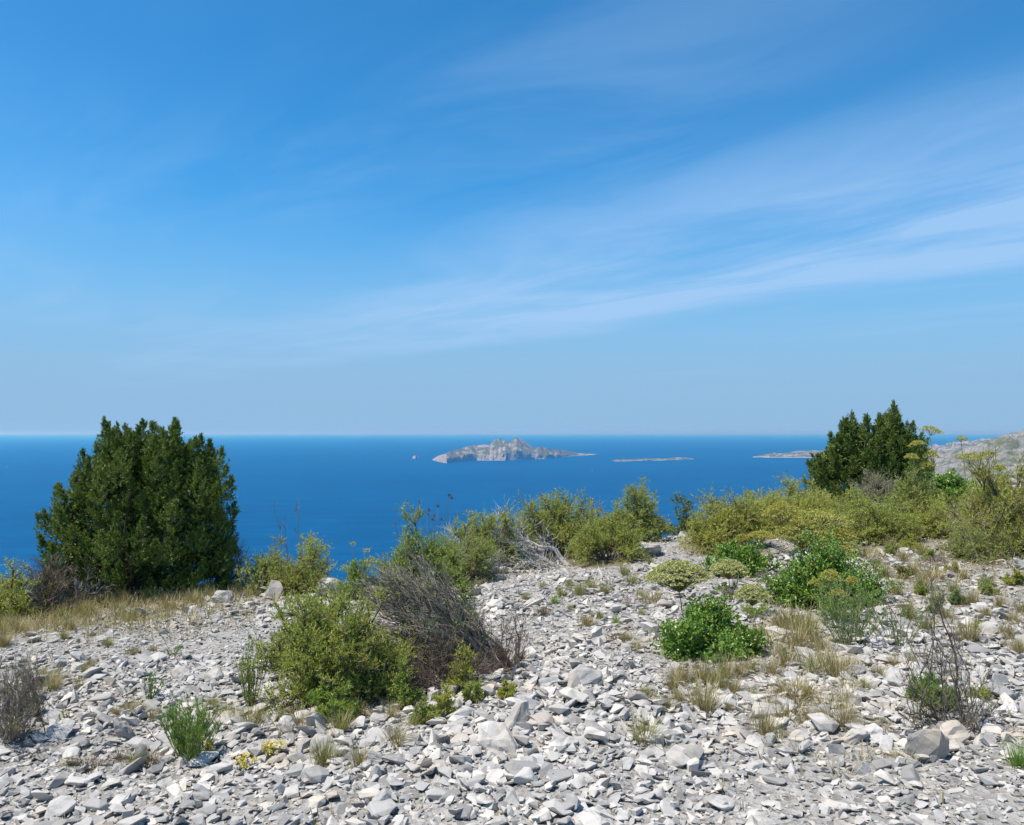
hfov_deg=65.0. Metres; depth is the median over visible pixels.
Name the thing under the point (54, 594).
dead shrub
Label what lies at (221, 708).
grass tuft
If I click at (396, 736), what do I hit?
grass tuft
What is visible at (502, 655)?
twiggy plant
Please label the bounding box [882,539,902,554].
cushion plant
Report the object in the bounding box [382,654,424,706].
cushion plant
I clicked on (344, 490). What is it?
sea
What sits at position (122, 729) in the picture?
boulder
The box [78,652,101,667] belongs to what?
grass tuft
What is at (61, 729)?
boulder
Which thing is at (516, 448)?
island
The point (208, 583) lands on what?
grass tuft
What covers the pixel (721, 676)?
grass tuft
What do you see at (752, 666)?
grass tuft
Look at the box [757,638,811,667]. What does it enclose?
grass tuft
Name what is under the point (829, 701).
grass tuft
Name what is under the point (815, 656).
grass tuft
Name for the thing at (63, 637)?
grass tuft
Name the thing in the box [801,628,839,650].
grass tuft
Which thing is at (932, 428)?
umbel plant
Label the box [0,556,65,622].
shrub
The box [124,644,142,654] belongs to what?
grass tuft
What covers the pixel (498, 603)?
boulder
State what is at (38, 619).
grass
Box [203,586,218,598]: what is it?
grass tuft
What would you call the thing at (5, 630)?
grass tuft
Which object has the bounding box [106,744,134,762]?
grass tuft
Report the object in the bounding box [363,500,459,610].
upright shrub
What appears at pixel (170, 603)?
grass tuft
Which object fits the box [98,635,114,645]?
grass tuft
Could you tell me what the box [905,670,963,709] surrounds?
cushion plant
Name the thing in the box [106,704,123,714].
grass tuft
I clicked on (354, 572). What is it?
shrub
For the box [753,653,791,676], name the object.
grass tuft
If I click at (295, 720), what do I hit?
grass tuft
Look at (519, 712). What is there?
boulder
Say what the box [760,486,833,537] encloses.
wide shrub
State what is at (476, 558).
upright shrub
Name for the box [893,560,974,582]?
grass tuft
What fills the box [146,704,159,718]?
grass tuft
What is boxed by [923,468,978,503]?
leafy shrub
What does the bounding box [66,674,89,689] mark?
grass tuft
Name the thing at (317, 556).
shrub
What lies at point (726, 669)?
grass tuft
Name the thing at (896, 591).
grass tuft
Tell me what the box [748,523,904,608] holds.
leafy bush
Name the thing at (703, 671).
grass tuft
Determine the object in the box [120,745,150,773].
grass tuft
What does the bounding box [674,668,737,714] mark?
grass tuft
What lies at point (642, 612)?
grass tuft
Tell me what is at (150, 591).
grass tuft
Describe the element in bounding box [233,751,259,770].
yellow flowers
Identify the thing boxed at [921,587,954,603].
grass tuft
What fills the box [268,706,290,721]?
grass tuft
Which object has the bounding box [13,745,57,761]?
grass tuft
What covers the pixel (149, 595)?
grass tuft
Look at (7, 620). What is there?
grass tuft
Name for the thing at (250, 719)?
grass tuft
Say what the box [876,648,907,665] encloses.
grass tuft
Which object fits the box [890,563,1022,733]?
twiggy plant
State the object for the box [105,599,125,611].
grass tuft
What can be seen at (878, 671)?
grass tuft
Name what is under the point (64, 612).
grass tuft
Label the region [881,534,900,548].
grass tuft
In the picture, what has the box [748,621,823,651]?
grass tuft
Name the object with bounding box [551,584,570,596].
grass tuft
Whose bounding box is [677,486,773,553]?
wide shrub
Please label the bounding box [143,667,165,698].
leafy sprig
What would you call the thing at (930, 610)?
cushion plant
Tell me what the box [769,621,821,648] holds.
grass tuft
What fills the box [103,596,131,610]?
grass tuft
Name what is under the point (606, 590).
grass tuft
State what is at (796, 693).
grass tuft
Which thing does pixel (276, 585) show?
boulder
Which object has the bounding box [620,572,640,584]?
grass tuft
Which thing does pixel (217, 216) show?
sky
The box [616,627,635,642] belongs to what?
grass tuft
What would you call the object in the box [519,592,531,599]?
grass tuft
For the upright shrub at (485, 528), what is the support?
on the ground at (572, 741)
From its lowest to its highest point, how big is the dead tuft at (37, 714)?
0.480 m
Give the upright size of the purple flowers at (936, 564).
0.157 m
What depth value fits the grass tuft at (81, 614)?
7.86 m
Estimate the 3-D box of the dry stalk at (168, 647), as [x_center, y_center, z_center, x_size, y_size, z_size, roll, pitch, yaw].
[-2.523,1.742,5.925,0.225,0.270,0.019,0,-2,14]
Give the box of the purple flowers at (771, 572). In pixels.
[755,568,775,581]
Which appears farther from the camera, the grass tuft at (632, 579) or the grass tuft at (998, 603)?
the grass tuft at (632, 579)
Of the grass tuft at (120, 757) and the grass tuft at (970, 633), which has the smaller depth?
the grass tuft at (120, 757)
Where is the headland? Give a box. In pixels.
[753,436,998,457]
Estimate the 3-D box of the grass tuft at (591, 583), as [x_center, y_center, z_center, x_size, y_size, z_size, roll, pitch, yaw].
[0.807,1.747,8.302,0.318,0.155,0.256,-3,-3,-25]
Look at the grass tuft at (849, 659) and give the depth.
5.03 m
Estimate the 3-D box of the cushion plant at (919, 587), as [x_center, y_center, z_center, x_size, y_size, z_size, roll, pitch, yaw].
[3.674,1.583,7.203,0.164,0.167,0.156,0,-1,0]
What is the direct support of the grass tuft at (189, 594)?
on the ground at (572, 741)
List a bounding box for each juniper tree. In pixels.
[32,415,242,601]
[801,400,935,501]
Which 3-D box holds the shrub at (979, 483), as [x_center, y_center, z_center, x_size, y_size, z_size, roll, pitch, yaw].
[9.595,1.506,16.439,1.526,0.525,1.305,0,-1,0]
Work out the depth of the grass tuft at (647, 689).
4.68 m
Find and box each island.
[433,437,595,462]
[612,457,691,460]
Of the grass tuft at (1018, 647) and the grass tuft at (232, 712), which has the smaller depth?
the grass tuft at (232, 712)
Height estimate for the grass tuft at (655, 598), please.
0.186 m
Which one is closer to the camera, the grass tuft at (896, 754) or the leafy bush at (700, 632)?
the grass tuft at (896, 754)
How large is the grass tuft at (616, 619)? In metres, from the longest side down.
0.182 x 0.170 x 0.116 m
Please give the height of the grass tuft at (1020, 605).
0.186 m
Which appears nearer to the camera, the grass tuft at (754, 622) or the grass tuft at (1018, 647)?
the grass tuft at (1018, 647)
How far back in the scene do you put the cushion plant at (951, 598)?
6.85 m
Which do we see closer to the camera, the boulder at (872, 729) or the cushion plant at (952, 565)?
the boulder at (872, 729)
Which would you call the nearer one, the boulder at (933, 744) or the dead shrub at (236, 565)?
the boulder at (933, 744)
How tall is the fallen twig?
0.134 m
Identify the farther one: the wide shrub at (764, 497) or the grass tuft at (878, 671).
the wide shrub at (764, 497)
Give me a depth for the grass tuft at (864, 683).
4.64 m
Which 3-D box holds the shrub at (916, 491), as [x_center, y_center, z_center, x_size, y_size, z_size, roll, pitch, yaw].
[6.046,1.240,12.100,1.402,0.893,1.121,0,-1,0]
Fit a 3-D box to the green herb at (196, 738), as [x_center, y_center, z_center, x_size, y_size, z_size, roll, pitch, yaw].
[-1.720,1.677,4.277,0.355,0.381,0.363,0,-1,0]
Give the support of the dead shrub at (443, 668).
on the ground at (572, 741)
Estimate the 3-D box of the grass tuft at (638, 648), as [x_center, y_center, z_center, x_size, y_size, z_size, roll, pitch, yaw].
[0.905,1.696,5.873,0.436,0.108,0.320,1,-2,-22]
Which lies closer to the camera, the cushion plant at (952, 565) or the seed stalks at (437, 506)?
the seed stalks at (437, 506)
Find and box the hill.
[927,430,1023,482]
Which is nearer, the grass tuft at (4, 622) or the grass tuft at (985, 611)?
the grass tuft at (985, 611)
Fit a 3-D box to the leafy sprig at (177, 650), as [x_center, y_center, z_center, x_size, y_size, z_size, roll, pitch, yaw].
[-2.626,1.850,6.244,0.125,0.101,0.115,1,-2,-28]
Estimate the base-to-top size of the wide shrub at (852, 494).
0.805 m
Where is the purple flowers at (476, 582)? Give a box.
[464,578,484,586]
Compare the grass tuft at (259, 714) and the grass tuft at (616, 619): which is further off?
the grass tuft at (616, 619)
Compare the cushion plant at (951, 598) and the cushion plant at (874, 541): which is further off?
the cushion plant at (874, 541)
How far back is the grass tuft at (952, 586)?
7.26 m
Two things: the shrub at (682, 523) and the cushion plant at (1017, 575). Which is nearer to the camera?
the cushion plant at (1017, 575)
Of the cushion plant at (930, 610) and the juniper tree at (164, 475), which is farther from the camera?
the juniper tree at (164, 475)
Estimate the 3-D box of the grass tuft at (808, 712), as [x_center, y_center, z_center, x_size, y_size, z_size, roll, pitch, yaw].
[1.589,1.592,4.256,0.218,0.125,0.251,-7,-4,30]
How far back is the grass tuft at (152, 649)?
6.33 m
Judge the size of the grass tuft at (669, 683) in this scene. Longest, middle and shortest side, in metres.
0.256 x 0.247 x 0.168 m
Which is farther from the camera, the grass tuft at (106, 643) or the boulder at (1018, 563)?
the boulder at (1018, 563)
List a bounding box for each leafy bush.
[648,584,775,667]
[699,535,786,577]
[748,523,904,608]
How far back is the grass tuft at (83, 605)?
8.12 m
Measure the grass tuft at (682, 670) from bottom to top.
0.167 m
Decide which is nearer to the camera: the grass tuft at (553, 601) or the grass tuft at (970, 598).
the grass tuft at (970, 598)
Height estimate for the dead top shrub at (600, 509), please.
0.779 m
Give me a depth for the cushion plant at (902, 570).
7.86 m
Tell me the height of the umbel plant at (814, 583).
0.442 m
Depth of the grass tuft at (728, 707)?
4.47 m
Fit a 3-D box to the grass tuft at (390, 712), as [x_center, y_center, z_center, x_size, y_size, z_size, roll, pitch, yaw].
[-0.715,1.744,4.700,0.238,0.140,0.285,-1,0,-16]
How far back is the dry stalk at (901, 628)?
5.12 m
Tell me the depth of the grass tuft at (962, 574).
7.74 m
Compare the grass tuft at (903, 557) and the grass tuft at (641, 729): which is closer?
the grass tuft at (641, 729)
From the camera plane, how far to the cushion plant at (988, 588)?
7.08 m
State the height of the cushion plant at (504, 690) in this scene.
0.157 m
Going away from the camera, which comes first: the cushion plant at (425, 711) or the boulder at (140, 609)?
the cushion plant at (425, 711)
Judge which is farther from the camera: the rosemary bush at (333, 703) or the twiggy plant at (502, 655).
the twiggy plant at (502, 655)
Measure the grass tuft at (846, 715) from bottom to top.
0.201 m
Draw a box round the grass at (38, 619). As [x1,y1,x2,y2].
[0,501,1023,824]
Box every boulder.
[45,718,74,740]
[113,717,134,740]
[131,608,146,616]
[171,667,190,680]
[211,590,233,602]
[265,580,283,598]
[278,715,297,733]
[306,712,324,728]
[314,576,342,596]
[467,587,481,595]
[476,721,518,754]
[484,599,504,610]
[504,700,529,729]
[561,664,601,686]
[625,542,661,556]
[629,659,636,669]
[788,729,811,743]
[840,728,868,744]
[863,723,883,741]
[903,728,949,762]
[940,720,970,743]
[991,607,1004,616]
[1013,558,1023,567]
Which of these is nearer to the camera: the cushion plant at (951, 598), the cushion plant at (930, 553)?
the cushion plant at (951, 598)
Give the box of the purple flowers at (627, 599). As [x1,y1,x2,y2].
[618,595,631,607]
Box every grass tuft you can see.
[0,611,23,621]
[0,616,14,630]
[0,628,15,646]
[1,614,17,625]
[1,626,11,634]
[3,615,35,632]
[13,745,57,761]
[15,623,38,636]
[20,660,76,690]
[35,664,51,674]
[41,670,65,691]
[45,603,79,619]
[50,613,81,630]
[50,751,84,769]
[54,626,73,639]
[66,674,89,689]
[69,748,116,774]
[72,598,100,613]
[72,609,87,619]
[77,601,106,617]
[77,663,86,672]
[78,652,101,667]
[95,590,130,606]
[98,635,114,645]
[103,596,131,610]
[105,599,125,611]
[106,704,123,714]
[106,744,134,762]
[108,589,138,602]
[113,693,148,713]
[117,604,144,621]
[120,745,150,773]
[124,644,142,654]
[134,746,170,769]
[136,588,160,601]
[140,585,161,599]
[145,641,161,651]
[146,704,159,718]
[155,590,182,610]
[158,587,172,599]
[179,589,204,605]
[183,587,198,600]
[197,575,219,592]
[200,693,224,709]
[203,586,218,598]
[212,696,235,716]
[220,701,250,720]
[229,703,273,727]
[253,704,272,722]
[263,703,325,738]
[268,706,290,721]
[300,730,354,766]
[314,708,363,731]
[338,737,389,770]
[350,696,369,718]
[365,717,419,749]
[373,699,406,721]
[404,714,423,726]
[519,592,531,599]
[523,602,555,618]
[548,592,561,603]
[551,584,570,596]
[562,578,574,587]
[568,580,591,595]
[575,610,600,626]
[580,576,598,587]
[593,580,614,594]
[596,609,605,618]
[603,630,632,645]
[609,635,654,650]
[610,613,620,623]
[612,562,632,575]
[612,706,675,748]
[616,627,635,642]
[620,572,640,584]
[633,586,671,603]
[636,606,647,614]
[639,683,659,697]
[641,555,655,564]
[652,666,690,690]
[653,691,681,710]
[664,656,704,683]
[666,685,687,700]
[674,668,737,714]
[678,657,718,683]
[694,657,737,688]
[706,649,746,680]
[721,673,748,694]
[721,702,735,712]
[727,653,759,677]
[737,701,788,735]
[740,653,762,673]
[743,616,771,636]
[743,684,758,693]
[743,688,821,728]
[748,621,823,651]
[749,599,828,633]
[752,661,828,716]
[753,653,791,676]
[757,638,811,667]
[758,603,802,629]
[763,642,784,660]
[767,678,791,696]
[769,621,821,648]
[770,724,790,742]
[778,603,832,641]
[786,631,869,672]
[792,651,825,674]
[797,685,854,712]
[798,680,822,697]
[798,701,825,720]
[800,643,869,679]
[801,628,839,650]
[805,688,872,731]
[831,669,863,691]
[834,686,859,702]
[835,651,869,668]
[850,541,892,558]
[852,675,881,688]
[856,713,901,729]
[865,552,884,567]
[866,660,888,675]
[867,742,928,766]
[871,561,897,579]
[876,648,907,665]
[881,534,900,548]
[882,573,911,596]
[889,595,928,620]
[891,546,914,561]
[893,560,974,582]
[902,555,927,574]
[902,651,917,661]
[905,567,937,589]
[908,612,939,630]
[910,539,928,555]
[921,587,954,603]
[931,605,957,618]
[931,612,995,642]
[934,550,947,563]
[937,578,965,592]
[954,564,971,579]
[958,582,993,605]
[970,604,997,615]
[972,570,996,583]
[988,616,1023,638]
[990,588,1010,607]
[994,734,1023,769]
[995,630,1023,653]
[1000,608,1023,622]
[1001,594,1023,614]
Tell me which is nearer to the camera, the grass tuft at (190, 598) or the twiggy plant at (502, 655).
the twiggy plant at (502, 655)
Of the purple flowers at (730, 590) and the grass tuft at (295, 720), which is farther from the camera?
the purple flowers at (730, 590)
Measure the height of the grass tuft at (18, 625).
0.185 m
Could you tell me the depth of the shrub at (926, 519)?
10.40 m
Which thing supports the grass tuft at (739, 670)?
on the ground at (572, 741)
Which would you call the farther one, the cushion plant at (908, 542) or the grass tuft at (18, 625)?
the cushion plant at (908, 542)
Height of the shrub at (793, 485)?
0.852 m
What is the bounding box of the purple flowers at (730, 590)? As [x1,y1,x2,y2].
[719,588,736,600]
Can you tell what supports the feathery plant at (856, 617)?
on the ground at (572, 741)
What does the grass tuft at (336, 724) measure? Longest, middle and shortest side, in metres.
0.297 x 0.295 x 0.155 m
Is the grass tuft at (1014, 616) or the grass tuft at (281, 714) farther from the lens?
the grass tuft at (1014, 616)
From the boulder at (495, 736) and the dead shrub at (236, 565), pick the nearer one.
the boulder at (495, 736)
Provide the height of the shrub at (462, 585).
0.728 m
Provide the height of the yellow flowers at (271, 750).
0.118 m
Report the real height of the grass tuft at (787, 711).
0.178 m
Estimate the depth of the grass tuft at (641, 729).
4.08 m
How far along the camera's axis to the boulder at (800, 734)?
4.02 m
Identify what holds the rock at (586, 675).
on the ground at (572, 741)
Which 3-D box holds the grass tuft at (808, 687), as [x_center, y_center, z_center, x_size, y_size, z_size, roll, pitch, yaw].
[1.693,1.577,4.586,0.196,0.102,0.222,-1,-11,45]
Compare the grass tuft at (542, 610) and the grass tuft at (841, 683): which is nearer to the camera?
the grass tuft at (841, 683)
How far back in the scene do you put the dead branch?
9.88 m
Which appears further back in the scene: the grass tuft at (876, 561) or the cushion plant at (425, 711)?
the grass tuft at (876, 561)
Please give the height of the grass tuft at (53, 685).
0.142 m
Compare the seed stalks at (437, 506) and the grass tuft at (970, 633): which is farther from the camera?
the seed stalks at (437, 506)
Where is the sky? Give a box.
[0,0,1023,433]
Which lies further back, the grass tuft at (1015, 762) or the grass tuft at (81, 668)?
the grass tuft at (81, 668)
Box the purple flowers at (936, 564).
[918,556,953,569]
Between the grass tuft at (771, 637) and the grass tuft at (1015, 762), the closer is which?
the grass tuft at (1015, 762)
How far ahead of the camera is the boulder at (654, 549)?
9.84 m
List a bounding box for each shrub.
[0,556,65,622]
[9,547,102,613]
[54,555,114,603]
[200,521,253,586]
[220,533,307,595]
[260,530,338,595]
[294,533,337,578]
[336,557,377,598]
[340,538,515,673]
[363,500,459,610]
[378,623,517,693]
[435,515,506,586]
[443,512,495,581]
[446,561,488,634]
[447,535,512,581]
[454,499,526,559]
[492,519,533,569]
[508,487,601,560]
[564,497,649,564]
[571,500,604,536]
[598,498,641,541]
[617,476,677,541]
[664,492,698,536]
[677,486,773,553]
[723,486,789,533]
[742,489,760,504]
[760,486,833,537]
[766,470,844,511]
[822,483,888,538]
[839,494,932,544]
[846,466,901,502]
[871,465,958,520]
[903,493,959,539]
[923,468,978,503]
[926,438,1023,558]
[933,520,1017,563]
[961,475,1012,489]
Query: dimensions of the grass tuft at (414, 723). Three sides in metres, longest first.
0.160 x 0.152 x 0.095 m
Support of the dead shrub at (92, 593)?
on the ground at (572, 741)
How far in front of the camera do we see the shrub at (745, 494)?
14.48 m
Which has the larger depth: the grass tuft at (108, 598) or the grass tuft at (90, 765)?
the grass tuft at (108, 598)
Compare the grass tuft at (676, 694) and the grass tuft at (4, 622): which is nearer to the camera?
the grass tuft at (676, 694)
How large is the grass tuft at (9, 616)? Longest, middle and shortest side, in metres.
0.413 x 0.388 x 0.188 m
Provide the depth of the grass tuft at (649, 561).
9.32 m
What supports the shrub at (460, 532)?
on the ground at (572, 741)
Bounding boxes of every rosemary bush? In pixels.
[233,580,428,711]
[303,678,363,719]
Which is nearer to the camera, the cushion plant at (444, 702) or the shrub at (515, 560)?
the cushion plant at (444, 702)
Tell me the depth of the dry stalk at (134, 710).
4.49 m
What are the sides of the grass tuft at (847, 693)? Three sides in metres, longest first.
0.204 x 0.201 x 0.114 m
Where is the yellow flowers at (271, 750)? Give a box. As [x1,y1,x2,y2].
[261,740,285,757]
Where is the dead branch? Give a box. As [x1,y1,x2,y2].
[274,501,300,561]
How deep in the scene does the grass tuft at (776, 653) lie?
5.51 m
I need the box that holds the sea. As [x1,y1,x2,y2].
[0,434,1004,602]
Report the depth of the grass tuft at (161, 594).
8.67 m
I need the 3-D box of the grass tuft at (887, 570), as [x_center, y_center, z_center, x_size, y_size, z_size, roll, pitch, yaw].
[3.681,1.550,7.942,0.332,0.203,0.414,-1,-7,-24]
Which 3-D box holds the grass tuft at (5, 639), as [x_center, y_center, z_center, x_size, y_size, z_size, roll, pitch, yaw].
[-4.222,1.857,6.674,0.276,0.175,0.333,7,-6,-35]
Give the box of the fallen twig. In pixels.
[865,633,886,648]
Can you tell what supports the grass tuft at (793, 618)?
on the ground at (572, 741)
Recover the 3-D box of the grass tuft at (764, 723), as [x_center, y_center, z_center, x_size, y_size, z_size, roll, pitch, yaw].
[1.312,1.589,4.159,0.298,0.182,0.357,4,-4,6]
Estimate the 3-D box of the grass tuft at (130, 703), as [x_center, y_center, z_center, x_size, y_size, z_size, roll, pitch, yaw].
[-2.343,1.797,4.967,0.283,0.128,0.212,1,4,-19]
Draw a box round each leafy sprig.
[57,707,71,719]
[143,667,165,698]
[166,644,181,655]
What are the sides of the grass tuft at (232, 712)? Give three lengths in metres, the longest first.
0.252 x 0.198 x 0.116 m
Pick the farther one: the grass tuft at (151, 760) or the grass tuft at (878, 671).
the grass tuft at (878, 671)
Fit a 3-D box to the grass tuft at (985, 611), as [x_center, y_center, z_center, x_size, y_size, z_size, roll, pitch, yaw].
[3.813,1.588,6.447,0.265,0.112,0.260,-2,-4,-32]
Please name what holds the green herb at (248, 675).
on the ground at (572, 741)
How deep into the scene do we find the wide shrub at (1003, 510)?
9.04 m
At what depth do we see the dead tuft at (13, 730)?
4.54 m
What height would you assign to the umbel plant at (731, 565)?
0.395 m
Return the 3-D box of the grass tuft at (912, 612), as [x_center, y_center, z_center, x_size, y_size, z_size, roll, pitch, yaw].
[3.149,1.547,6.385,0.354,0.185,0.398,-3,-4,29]
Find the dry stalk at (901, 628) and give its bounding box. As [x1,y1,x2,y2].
[883,596,919,665]
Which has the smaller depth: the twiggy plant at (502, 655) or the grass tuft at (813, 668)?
the grass tuft at (813, 668)
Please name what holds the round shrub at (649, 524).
on the ground at (572, 741)
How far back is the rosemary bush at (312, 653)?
5.02 m
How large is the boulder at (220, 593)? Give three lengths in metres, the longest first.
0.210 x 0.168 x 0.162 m
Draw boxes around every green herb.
[152,693,223,760]
[234,632,268,706]
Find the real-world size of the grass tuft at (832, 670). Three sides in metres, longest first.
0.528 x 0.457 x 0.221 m
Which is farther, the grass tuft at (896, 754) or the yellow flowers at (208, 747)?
the yellow flowers at (208, 747)
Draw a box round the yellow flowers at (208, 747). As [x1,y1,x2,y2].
[203,741,215,750]
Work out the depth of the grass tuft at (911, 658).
5.23 m
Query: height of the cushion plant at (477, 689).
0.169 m
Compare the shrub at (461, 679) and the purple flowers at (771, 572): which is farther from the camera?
the purple flowers at (771, 572)
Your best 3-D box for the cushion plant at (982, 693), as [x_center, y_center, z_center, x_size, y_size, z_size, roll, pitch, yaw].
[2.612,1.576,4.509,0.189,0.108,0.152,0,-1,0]
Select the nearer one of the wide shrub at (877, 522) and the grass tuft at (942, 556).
the grass tuft at (942, 556)
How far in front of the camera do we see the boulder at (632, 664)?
5.27 m
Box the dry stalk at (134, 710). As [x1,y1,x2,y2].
[114,684,155,740]
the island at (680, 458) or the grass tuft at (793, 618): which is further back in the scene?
the island at (680, 458)
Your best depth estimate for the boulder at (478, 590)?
8.26 m
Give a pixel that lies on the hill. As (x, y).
(1007, 444)
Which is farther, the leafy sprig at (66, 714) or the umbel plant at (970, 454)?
the umbel plant at (970, 454)
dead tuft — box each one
[0,652,61,750]
[14,648,53,721]
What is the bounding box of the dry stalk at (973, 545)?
[967,524,983,573]
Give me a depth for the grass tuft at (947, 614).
6.45 m
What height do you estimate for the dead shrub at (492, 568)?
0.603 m
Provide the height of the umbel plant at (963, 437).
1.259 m
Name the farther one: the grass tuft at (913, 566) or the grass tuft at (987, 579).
the grass tuft at (913, 566)
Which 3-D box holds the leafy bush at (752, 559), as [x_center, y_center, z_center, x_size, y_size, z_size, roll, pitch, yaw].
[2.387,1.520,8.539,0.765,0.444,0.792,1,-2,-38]
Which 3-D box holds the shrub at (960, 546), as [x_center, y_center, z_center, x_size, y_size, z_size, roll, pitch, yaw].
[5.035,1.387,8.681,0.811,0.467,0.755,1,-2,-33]
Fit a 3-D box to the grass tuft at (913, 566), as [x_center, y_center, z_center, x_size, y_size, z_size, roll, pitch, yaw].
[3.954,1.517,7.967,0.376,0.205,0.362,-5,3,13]
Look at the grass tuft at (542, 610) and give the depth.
7.25 m
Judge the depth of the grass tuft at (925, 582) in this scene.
7.36 m
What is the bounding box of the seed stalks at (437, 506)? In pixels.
[393,494,453,547]
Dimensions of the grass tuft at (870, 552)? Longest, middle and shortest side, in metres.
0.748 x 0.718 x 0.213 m
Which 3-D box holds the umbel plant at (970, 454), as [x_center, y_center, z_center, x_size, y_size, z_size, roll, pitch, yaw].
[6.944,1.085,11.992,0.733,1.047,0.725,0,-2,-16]
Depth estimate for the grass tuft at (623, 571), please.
8.93 m
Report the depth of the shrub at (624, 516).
11.07 m
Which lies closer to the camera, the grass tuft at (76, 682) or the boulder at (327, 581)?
the grass tuft at (76, 682)
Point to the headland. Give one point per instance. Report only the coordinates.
(952, 446)
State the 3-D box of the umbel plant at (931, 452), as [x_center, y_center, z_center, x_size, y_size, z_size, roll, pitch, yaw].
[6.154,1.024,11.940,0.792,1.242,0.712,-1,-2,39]
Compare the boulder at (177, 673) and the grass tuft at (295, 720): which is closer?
the grass tuft at (295, 720)
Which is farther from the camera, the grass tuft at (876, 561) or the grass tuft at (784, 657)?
the grass tuft at (876, 561)
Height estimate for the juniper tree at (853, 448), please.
2.521 m
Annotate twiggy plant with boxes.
[480,601,545,672]
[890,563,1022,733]
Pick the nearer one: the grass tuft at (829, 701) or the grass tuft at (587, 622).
the grass tuft at (829, 701)
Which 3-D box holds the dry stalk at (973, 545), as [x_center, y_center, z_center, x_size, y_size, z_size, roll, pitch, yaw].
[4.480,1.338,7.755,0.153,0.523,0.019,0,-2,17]
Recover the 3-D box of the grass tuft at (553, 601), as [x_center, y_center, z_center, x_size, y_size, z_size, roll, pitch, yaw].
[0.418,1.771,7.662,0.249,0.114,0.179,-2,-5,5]
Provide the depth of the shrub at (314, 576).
8.79 m
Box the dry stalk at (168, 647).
[157,629,181,665]
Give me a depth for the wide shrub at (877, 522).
10.01 m
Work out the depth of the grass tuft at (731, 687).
4.81 m
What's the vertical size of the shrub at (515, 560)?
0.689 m
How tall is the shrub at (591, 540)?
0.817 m
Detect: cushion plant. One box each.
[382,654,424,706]
[406,695,442,724]
[430,682,460,718]
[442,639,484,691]
[461,680,484,702]
[496,677,516,698]
[871,535,889,544]
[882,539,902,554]
[894,564,914,578]
[898,534,923,550]
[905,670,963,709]
[913,580,930,595]
[922,548,935,561]
[924,598,945,614]
[942,562,960,571]
[946,589,966,603]
[963,686,991,697]
[977,581,1001,594]
[1000,566,1023,584]
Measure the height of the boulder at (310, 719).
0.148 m
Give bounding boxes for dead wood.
[435,493,575,573]
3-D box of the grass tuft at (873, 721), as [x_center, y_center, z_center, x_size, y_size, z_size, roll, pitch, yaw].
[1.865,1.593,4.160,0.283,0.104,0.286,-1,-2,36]
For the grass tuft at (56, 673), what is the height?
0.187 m
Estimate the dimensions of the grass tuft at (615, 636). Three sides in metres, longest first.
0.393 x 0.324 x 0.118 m
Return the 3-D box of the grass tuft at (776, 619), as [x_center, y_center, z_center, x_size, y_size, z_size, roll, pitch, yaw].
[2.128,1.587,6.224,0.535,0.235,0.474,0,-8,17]
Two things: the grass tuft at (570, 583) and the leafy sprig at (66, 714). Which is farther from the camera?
the grass tuft at (570, 583)
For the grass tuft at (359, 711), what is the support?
on the ground at (572, 741)
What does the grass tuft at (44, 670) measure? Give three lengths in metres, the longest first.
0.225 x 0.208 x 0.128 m
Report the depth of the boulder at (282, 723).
4.50 m
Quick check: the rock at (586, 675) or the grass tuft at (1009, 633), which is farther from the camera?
the grass tuft at (1009, 633)
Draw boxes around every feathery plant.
[810,570,887,644]
[869,595,929,646]
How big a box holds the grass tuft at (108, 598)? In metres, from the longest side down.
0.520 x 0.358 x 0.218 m
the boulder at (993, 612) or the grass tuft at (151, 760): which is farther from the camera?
the boulder at (993, 612)
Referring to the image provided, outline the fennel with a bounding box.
[341,541,377,577]
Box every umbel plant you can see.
[642,558,712,626]
[709,559,749,595]
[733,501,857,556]
[733,583,772,617]
[808,568,859,620]
[900,440,955,518]
[919,425,944,506]
[948,435,970,505]
[953,451,1006,506]
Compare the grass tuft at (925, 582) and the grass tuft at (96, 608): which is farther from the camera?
the grass tuft at (96, 608)
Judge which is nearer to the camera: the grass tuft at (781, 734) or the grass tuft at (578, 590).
the grass tuft at (781, 734)
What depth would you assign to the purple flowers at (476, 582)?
8.94 m
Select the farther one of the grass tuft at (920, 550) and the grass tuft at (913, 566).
the grass tuft at (920, 550)
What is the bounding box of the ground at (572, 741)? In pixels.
[0,483,1023,824]
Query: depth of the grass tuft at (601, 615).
7.07 m
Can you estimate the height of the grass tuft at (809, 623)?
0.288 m
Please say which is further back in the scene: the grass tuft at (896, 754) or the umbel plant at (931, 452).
the umbel plant at (931, 452)
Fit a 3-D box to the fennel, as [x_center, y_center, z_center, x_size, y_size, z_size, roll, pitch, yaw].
[-1.809,1.825,9.549,0.456,0.592,0.200,1,-2,-32]
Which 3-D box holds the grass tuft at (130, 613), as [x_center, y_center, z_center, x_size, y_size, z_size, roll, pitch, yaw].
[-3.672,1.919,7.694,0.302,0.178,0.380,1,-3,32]
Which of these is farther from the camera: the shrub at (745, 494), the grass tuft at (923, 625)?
the shrub at (745, 494)
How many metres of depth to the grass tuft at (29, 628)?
6.97 m
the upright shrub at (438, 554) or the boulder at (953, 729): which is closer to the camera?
the boulder at (953, 729)
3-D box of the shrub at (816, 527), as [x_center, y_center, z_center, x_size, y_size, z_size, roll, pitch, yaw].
[3.356,1.346,9.490,1.450,0.733,1.155,0,-1,0]
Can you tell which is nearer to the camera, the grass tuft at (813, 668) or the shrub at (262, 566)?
the grass tuft at (813, 668)
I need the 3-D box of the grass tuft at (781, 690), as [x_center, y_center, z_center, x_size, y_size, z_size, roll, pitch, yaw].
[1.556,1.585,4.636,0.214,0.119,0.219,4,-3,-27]
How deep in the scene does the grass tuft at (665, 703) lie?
4.50 m

